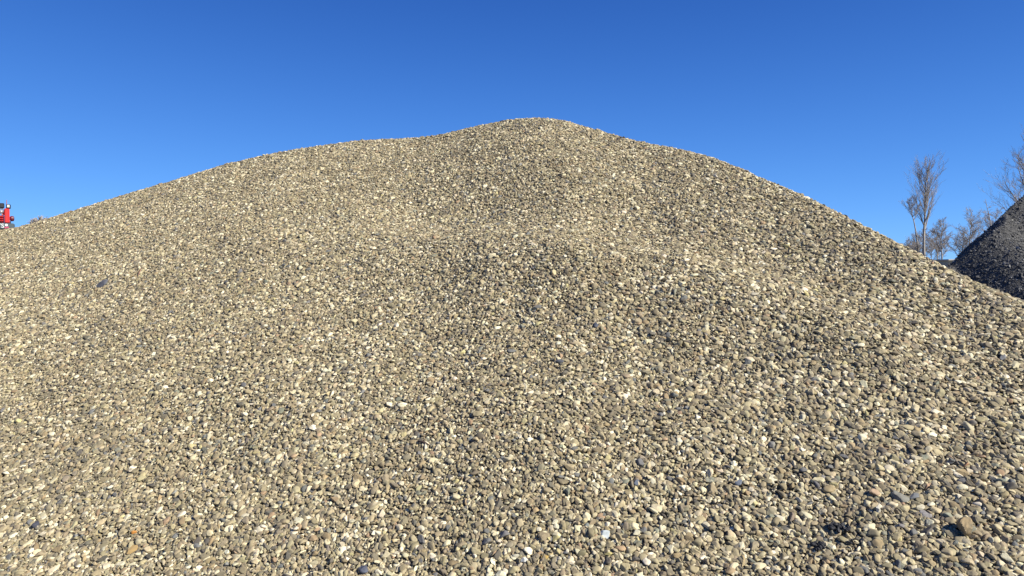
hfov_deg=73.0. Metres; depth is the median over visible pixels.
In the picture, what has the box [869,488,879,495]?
stone
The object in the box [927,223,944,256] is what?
bare tree
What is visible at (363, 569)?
stone
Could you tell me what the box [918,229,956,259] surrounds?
bare shrub
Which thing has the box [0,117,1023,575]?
gravel pile
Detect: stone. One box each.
[31,521,39,527]
[126,545,137,553]
[359,565,367,573]
[600,530,609,538]
[735,479,741,485]
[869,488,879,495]
[892,490,909,502]
[910,493,918,498]
[916,504,924,510]
[956,516,972,535]
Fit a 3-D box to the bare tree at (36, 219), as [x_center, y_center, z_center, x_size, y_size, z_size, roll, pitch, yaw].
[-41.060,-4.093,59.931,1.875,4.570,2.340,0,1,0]
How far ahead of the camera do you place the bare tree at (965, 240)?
67.83 m
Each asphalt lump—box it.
[810,541,826,550]
[828,521,850,532]
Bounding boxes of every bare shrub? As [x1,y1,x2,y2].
[903,236,927,254]
[905,227,936,255]
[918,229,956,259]
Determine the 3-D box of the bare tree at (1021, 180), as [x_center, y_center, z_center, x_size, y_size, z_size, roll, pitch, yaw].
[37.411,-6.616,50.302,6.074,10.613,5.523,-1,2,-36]
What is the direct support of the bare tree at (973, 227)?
on the ground
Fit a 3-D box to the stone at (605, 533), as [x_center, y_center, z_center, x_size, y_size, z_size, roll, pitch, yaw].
[0.426,1.133,3.183,0.050,0.016,0.043,-3,40,3]
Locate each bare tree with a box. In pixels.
[28,215,47,223]
[901,194,921,252]
[903,152,947,256]
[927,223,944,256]
[930,217,953,258]
[945,206,984,248]
[947,227,974,255]
[965,208,1005,238]
[978,130,1023,210]
[981,199,991,230]
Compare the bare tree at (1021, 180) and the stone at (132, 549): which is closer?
the stone at (132, 549)
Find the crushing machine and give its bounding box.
[0,200,14,229]
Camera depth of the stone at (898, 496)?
3.13 m
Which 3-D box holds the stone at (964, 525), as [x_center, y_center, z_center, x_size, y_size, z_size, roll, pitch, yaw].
[1.911,1.003,2.925,0.056,0.084,0.067,35,-24,25]
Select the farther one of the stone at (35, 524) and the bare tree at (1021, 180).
the bare tree at (1021, 180)
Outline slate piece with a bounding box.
[96,279,107,287]
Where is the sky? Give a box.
[0,0,1023,259]
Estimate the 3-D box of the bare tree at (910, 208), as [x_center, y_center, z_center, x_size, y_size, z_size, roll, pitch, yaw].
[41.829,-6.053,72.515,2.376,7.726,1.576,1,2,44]
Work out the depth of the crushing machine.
23.88 m
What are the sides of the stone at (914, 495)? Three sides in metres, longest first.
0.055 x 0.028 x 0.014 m
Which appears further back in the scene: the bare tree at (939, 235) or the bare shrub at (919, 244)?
the bare shrub at (919, 244)
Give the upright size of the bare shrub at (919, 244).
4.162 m
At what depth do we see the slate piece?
6.63 m
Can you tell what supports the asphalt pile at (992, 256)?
on the ground
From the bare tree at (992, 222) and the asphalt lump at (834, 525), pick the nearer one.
the asphalt lump at (834, 525)
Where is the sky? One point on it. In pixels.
(830, 102)
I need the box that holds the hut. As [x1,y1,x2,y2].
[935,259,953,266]
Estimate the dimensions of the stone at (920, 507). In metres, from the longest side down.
0.040 x 0.026 x 0.019 m
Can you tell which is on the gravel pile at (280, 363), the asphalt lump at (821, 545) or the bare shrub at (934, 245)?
the asphalt lump at (821, 545)
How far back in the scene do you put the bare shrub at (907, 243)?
74.01 m
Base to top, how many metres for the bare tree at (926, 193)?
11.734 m
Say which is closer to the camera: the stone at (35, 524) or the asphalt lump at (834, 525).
the asphalt lump at (834, 525)
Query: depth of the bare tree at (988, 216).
60.46 m
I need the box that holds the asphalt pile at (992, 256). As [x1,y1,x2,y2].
[947,195,1023,299]

